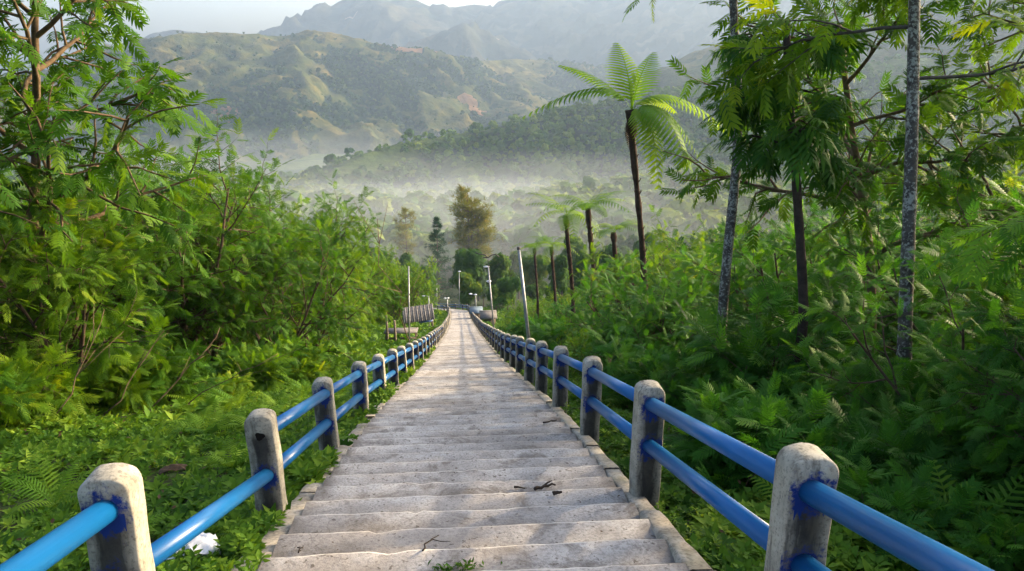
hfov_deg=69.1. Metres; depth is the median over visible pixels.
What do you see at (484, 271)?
valley tree
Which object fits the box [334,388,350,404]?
bank fern
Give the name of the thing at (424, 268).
valley tree
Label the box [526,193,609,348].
tree fern
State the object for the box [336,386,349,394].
bank fern
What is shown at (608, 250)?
valley tree
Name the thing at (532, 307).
feathery shrub
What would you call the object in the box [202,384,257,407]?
bank fern
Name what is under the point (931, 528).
strap leaved plant
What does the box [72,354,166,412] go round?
feathery seedling
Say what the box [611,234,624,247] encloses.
valley tree
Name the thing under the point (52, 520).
leaf litter
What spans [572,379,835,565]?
leaf litter
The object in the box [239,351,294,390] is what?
feathery seedling
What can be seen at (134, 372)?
dead branch
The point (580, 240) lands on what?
valley tree
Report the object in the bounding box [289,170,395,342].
feathery shrub
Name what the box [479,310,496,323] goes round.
hut
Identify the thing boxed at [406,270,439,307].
feathery shrub
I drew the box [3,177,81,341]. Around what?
feathery shrub
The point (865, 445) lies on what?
feathery seedling
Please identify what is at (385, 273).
dead branch
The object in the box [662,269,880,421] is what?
feathery shrub
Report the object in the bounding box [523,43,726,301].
tree fern
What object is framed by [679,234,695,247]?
valley tree
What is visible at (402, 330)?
wooden stall
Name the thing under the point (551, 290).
valley tree
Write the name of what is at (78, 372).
dead branch
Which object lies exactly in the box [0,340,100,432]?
feathery seedling
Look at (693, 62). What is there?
side hill
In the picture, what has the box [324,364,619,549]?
leaf litter
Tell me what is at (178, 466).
dead leaf
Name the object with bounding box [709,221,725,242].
valley tree
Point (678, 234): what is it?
feathery shrub
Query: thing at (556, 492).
twig
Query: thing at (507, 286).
valley tree
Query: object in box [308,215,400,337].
feathery shrub
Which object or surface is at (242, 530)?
ground cover
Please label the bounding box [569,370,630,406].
bank fern
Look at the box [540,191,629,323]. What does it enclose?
tree fern
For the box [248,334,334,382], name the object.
feathery seedling
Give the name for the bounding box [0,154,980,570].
ground
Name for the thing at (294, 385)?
bank fern
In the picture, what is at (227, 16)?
sky
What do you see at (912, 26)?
tall tree
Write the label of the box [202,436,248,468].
bank fern
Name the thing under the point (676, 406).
feathery seedling
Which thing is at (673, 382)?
feathery seedling
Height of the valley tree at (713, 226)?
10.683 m
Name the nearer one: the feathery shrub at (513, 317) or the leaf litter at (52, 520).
the leaf litter at (52, 520)
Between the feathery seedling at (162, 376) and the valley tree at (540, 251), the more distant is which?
the valley tree at (540, 251)
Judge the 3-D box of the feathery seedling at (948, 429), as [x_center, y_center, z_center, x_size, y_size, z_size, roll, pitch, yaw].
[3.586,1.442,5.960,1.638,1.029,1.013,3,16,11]
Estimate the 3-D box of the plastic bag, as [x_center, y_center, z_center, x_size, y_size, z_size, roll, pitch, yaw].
[-1.874,1.496,4.304,0.320,0.160,0.248,-12,19,-37]
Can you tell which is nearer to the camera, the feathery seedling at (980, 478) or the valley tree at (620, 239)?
the feathery seedling at (980, 478)
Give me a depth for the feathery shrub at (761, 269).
15.48 m
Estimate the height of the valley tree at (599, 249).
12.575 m
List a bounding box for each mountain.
[0,30,645,162]
[44,0,857,71]
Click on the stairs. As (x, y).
(400, 509)
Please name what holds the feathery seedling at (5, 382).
on the ground at (482, 302)
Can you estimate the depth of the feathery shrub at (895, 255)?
17.66 m
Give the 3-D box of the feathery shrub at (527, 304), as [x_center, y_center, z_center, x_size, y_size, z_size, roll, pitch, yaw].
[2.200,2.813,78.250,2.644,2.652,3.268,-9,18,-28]
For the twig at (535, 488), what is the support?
on the stairs
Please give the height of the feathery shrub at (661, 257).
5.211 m
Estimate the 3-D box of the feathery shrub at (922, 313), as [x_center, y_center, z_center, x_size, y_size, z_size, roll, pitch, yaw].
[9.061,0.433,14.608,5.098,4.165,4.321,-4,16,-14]
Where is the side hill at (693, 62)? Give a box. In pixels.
[608,0,1023,102]
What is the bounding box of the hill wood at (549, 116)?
[258,41,1023,188]
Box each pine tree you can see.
[392,206,418,256]
[447,184,505,300]
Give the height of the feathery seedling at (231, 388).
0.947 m
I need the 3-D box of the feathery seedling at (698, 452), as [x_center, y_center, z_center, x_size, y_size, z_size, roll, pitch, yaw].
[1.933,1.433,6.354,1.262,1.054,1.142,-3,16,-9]
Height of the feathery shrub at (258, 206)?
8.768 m
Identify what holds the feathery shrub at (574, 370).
on the ground at (482, 302)
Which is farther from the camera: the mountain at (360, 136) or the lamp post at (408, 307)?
the mountain at (360, 136)
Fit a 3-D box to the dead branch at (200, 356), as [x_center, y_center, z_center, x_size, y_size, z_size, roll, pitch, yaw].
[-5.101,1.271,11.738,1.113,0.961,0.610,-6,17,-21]
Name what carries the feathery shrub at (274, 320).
on the ground at (482, 302)
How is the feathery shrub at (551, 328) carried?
on the ground at (482, 302)
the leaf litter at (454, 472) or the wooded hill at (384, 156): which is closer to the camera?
the leaf litter at (454, 472)
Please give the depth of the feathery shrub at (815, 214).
27.22 m
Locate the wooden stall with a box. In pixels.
[384,327,417,340]
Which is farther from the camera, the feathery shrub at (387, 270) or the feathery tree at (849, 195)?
the feathery shrub at (387, 270)
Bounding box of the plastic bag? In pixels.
[166,532,220,559]
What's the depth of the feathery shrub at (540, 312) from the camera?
56.05 m
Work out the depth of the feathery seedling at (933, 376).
8.35 m
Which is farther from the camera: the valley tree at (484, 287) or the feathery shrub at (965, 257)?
the valley tree at (484, 287)
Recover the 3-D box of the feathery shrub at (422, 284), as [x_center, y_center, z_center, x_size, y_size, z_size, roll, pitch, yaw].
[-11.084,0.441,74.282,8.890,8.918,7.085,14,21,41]
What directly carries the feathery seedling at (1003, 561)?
on the ground at (482, 302)
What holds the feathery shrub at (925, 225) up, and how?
on the ground at (482, 302)
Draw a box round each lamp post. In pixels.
[408,266,409,342]
[475,252,498,327]
[485,247,529,337]
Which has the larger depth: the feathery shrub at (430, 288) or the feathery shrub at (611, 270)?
the feathery shrub at (430, 288)
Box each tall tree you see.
[623,0,900,368]
[696,0,1023,388]
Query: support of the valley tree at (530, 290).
on the ground at (482, 302)
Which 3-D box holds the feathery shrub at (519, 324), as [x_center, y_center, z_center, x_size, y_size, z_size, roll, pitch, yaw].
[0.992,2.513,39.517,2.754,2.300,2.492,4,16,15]
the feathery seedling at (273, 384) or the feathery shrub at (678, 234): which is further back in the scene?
the feathery shrub at (678, 234)
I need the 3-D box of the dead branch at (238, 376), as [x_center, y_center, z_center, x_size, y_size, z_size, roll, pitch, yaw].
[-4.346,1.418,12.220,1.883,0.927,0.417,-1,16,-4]
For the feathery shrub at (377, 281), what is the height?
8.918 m
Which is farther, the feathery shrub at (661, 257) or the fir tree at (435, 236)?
the fir tree at (435, 236)
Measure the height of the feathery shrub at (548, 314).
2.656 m
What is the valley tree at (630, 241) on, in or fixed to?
on the ground at (482, 302)
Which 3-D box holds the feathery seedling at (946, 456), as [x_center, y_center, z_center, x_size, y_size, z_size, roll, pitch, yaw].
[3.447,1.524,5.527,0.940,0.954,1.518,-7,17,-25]
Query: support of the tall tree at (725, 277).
on the ground at (482, 302)
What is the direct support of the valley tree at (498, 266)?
on the ground at (482, 302)
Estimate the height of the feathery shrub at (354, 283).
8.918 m
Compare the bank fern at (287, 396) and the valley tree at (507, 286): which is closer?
the bank fern at (287, 396)
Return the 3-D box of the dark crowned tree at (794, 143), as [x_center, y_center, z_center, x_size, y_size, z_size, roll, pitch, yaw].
[3.734,-0.730,10.463,2.203,5.796,2.526,-1,16,-4]
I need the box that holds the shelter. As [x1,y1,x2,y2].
[402,304,434,327]
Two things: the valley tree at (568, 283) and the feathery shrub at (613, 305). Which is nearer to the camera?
the feathery shrub at (613, 305)
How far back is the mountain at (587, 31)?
2950.07 m
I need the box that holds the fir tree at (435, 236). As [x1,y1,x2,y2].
[421,216,457,303]
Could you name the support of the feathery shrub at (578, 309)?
on the ground at (482, 302)
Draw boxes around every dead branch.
[57,309,123,413]
[104,330,167,414]
[153,328,223,406]
[188,348,300,403]
[354,203,420,342]
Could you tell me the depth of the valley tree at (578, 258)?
118.51 m
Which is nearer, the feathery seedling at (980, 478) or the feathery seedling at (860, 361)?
the feathery seedling at (980, 478)
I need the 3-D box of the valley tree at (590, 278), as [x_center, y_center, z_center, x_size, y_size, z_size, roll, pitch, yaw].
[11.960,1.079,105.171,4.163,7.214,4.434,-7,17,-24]
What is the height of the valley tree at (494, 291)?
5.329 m
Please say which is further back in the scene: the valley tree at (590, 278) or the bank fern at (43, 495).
the valley tree at (590, 278)
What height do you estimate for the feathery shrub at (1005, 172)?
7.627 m
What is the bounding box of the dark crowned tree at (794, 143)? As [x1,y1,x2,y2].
[703,22,882,381]
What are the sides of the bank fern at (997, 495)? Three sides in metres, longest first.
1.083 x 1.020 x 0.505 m
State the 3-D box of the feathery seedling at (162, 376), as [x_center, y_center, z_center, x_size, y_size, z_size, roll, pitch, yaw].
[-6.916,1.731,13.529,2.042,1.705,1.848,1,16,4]
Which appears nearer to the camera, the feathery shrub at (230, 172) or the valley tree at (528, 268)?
the feathery shrub at (230, 172)
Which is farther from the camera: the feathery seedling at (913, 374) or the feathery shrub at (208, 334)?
the feathery shrub at (208, 334)
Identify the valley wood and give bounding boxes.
[0,146,1023,263]
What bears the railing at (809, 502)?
on the kerb at (682, 550)
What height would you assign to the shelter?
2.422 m
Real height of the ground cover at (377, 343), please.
28.191 m
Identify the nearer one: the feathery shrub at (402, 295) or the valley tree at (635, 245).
the feathery shrub at (402, 295)
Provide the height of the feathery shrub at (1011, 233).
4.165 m
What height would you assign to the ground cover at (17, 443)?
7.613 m
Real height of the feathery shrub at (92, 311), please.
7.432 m
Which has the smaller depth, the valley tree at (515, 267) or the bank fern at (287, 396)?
the bank fern at (287, 396)
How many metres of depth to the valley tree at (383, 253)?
168.07 m
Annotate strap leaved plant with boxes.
[906,498,1019,553]
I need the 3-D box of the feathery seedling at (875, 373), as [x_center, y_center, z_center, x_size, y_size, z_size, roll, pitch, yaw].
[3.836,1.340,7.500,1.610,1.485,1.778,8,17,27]
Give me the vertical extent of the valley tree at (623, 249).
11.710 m
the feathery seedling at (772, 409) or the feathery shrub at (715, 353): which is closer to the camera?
the feathery seedling at (772, 409)
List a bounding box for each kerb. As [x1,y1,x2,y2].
[231,309,450,570]
[459,309,713,570]
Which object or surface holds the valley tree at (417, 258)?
on the ground at (482, 302)
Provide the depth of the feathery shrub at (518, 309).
87.05 m
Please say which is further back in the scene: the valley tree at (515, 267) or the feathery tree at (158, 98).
the valley tree at (515, 267)
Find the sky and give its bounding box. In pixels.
[0,0,500,75]
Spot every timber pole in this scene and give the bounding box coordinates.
[385,315,388,340]
[393,320,396,340]
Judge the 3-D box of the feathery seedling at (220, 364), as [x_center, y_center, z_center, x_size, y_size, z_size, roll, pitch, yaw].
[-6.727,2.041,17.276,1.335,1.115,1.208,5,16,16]
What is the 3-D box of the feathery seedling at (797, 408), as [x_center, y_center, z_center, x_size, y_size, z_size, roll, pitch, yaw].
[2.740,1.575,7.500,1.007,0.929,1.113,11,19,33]
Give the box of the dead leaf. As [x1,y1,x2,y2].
[159,463,186,474]
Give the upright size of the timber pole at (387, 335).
2.152 m
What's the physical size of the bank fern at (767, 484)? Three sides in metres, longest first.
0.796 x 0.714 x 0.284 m
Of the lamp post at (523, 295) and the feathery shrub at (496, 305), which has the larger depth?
the feathery shrub at (496, 305)
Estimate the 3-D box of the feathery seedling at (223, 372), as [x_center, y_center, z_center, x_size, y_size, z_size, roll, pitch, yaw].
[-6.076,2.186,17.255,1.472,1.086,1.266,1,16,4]
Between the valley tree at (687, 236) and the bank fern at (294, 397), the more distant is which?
the valley tree at (687, 236)
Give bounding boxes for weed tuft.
[428,557,502,570]
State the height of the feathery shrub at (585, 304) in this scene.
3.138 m
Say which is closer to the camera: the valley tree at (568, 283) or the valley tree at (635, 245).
the valley tree at (568, 283)
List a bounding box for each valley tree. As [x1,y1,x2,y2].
[368,246,391,261]
[397,252,419,273]
[412,255,427,265]
[421,265,439,302]
[449,247,485,304]
[453,271,482,304]
[478,259,488,300]
[480,273,488,306]
[485,252,516,307]
[485,285,498,303]
[496,276,520,309]
[508,250,529,298]
[518,254,550,295]
[525,284,543,303]
[527,243,550,256]
[545,283,570,301]
[546,253,568,296]
[548,246,557,258]
[557,242,563,254]
[562,234,589,264]
[567,270,576,295]
[572,252,591,295]
[575,235,587,255]
[580,270,610,293]
[588,247,601,267]
[595,244,621,271]
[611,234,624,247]
[619,245,631,263]
[621,234,638,253]
[630,231,655,258]
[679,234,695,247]
[708,224,718,229]
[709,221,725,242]
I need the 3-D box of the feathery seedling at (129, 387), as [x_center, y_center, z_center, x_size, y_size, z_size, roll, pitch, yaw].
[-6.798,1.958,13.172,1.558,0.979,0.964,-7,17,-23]
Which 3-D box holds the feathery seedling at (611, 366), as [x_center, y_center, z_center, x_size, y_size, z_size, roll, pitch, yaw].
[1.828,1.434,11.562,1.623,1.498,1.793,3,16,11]
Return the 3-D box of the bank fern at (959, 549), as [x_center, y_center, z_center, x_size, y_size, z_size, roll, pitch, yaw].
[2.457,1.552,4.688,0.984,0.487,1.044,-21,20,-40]
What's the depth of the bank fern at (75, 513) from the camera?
5.33 m
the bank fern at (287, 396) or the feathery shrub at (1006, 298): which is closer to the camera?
the feathery shrub at (1006, 298)
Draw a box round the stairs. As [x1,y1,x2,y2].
[258,308,688,570]
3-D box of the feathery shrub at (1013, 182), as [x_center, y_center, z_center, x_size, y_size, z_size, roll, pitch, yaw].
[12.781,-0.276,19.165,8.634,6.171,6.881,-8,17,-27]
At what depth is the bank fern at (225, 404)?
12.86 m
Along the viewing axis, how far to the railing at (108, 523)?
3.58 m
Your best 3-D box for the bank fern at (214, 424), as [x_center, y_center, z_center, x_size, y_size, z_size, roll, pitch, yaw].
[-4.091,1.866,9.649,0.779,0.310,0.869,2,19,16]
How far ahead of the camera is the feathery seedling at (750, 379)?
9.13 m
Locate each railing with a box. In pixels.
[0,305,449,570]
[434,303,993,570]
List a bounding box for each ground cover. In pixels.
[0,364,387,570]
[57,306,912,371]
[155,346,435,570]
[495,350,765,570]
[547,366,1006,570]
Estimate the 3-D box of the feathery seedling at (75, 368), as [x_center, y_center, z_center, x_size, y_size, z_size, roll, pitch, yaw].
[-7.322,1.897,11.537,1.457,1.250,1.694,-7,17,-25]
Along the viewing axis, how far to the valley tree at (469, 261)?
136.99 m
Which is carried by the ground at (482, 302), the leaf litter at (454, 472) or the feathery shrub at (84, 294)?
the feathery shrub at (84, 294)
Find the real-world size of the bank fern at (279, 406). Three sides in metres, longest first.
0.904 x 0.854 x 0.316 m
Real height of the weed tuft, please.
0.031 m
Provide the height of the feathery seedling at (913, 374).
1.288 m
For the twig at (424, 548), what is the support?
on the stairs
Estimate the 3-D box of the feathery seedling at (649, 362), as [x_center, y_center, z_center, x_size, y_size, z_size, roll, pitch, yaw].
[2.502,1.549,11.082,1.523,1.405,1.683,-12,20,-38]
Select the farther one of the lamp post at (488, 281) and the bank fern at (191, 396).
the lamp post at (488, 281)
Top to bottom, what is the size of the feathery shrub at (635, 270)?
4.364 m
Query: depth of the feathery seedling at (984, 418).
6.42 m
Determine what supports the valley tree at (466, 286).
on the ground at (482, 302)
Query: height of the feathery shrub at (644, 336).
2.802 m
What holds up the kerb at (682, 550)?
on the ground at (482, 302)
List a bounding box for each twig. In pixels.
[422,535,449,550]
[533,480,555,490]
[552,491,561,494]
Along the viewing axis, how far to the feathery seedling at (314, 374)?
19.52 m
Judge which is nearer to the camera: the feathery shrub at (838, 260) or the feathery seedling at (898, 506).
the feathery seedling at (898, 506)
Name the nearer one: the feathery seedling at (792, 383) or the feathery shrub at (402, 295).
the feathery seedling at (792, 383)
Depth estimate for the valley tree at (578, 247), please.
158.23 m
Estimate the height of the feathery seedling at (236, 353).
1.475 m
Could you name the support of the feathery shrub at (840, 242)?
on the ground at (482, 302)
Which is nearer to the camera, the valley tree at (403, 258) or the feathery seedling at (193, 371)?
the feathery seedling at (193, 371)
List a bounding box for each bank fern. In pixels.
[0,451,95,524]
[68,512,168,544]
[157,400,255,436]
[165,406,236,439]
[167,384,221,402]
[171,406,217,425]
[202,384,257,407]
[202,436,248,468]
[205,396,238,409]
[224,400,284,431]
[258,389,305,409]
[275,382,312,403]
[283,376,312,390]
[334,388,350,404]
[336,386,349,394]
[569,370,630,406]
[747,474,856,513]
[832,481,1007,558]
[889,460,1023,570]
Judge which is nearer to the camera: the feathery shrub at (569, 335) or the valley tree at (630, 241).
the feathery shrub at (569, 335)
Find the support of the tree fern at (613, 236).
on the ground at (482, 302)
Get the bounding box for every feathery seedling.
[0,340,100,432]
[0,358,38,424]
[3,364,87,420]
[10,345,96,403]
[69,339,198,409]
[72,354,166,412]
[89,374,171,409]
[101,337,230,406]
[194,353,238,383]
[196,370,256,398]
[210,344,294,391]
[213,337,289,373]
[215,353,272,383]
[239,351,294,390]
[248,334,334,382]
[277,353,315,381]
[279,344,346,381]
[578,323,672,404]
[623,340,729,408]
[628,343,729,411]
[663,371,858,513]
[664,394,687,420]
[673,393,827,492]
[681,370,793,417]
[738,328,847,396]
[757,390,1010,516]
[758,361,878,426]
[766,403,835,441]
[810,332,973,458]
[822,356,957,459]
[827,454,1003,570]
[836,357,893,377]
[874,403,1023,484]
[898,405,1023,515]
[906,446,1023,533]
[916,360,996,404]
[923,494,1023,570]
[971,399,1023,441]
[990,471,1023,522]
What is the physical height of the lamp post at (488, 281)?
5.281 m
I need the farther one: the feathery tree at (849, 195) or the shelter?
the shelter
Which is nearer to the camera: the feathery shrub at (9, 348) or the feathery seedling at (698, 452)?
the feathery seedling at (698, 452)
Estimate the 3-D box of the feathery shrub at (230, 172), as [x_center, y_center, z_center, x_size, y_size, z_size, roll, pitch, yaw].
[-13.911,-1.109,28.922,8.890,8.918,7.085,7,17,25]
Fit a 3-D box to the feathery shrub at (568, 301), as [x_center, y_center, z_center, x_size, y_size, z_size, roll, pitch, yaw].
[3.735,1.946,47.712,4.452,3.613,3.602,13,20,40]
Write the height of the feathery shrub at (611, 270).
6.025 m
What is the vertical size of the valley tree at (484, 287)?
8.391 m
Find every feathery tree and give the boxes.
[0,0,138,246]
[0,0,228,362]
[640,0,1023,357]
[850,0,1023,244]
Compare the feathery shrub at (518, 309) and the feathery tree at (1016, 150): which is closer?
the feathery tree at (1016, 150)
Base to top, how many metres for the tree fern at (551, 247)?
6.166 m
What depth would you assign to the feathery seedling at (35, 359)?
12.29 m
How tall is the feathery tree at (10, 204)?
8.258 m
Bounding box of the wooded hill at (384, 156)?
[266,53,1023,187]
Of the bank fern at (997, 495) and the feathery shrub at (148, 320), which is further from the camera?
the feathery shrub at (148, 320)
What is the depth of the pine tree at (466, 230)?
180.59 m
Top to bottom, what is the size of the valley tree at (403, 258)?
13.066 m
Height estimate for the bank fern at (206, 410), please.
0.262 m
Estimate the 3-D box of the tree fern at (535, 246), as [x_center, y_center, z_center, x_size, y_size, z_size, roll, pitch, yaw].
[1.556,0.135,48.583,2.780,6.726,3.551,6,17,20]
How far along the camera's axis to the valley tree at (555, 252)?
230.02 m
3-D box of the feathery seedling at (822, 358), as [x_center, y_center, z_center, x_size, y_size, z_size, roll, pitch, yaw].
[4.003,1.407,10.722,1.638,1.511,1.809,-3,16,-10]
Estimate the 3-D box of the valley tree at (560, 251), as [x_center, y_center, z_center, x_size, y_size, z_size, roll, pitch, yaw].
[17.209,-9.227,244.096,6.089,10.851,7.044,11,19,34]
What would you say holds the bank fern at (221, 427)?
on the ground at (482, 302)
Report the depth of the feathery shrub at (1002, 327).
5.21 m
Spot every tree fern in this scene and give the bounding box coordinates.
[510,235,556,321]
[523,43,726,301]
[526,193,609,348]
[530,236,579,313]
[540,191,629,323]
[586,221,647,307]
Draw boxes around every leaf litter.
[0,387,342,554]
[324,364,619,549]
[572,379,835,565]
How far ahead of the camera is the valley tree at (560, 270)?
111.85 m
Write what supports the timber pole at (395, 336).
on the ground at (482, 302)
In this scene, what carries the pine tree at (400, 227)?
on the ground at (482, 302)
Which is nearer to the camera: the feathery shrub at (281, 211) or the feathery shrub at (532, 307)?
the feathery shrub at (281, 211)
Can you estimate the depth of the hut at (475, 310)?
82.99 m
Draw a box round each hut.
[469,306,482,318]
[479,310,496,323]
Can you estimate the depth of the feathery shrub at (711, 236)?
29.78 m
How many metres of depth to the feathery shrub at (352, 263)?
29.92 m
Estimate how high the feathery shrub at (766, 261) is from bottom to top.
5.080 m
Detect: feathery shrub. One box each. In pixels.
[0,157,135,365]
[0,162,189,386]
[0,169,198,367]
[1,100,316,365]
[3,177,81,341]
[5,182,135,345]
[74,140,264,350]
[97,146,323,361]
[114,164,331,355]
[130,156,287,346]
[166,204,404,370]
[212,172,364,345]
[213,185,400,346]
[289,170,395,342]
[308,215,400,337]
[310,241,381,329]
[347,239,384,323]
[359,256,403,323]
[365,279,417,324]
[368,243,444,324]
[395,259,440,305]
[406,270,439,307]
[486,296,507,311]
[497,298,544,331]
[504,300,527,315]
[505,314,547,336]
[516,303,546,324]
[519,298,539,313]
[523,296,551,322]
[523,314,579,351]
[535,298,591,343]
[539,286,593,331]
[539,295,602,343]
[543,317,595,355]
[544,292,592,331]
[548,330,626,373]
[552,322,606,376]
[555,249,738,360]
[566,242,745,353]
[572,286,706,371]
[585,277,658,322]
[592,251,730,371]
[597,247,721,303]
[626,204,756,341]
[629,233,844,334]
[656,212,833,331]
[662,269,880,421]
[671,195,965,369]
[678,222,835,360]
[751,192,917,356]
[780,227,1023,467]
[787,149,1023,376]
[795,202,973,356]
[811,185,1019,369]
[854,162,1023,361]
[858,185,987,355]
[878,199,1021,373]
[896,176,1023,481]
[899,272,1023,494]
[927,205,1023,268]
[938,210,1023,395]
[981,153,1023,241]
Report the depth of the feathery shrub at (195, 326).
22.82 m
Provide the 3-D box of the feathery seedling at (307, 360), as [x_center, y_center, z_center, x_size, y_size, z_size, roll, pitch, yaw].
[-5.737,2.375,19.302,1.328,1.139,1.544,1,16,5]
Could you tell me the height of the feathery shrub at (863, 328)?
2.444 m
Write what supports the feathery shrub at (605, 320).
on the ground at (482, 302)
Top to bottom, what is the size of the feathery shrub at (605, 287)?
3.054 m
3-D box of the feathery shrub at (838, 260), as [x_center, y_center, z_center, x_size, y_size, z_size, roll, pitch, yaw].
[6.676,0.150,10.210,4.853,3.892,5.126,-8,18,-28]
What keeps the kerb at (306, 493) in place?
on the ground at (482, 302)
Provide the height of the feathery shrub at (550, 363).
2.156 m
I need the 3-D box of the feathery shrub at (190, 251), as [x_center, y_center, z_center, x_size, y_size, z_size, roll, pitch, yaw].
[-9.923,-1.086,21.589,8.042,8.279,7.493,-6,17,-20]
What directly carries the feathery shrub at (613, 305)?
on the ground at (482, 302)

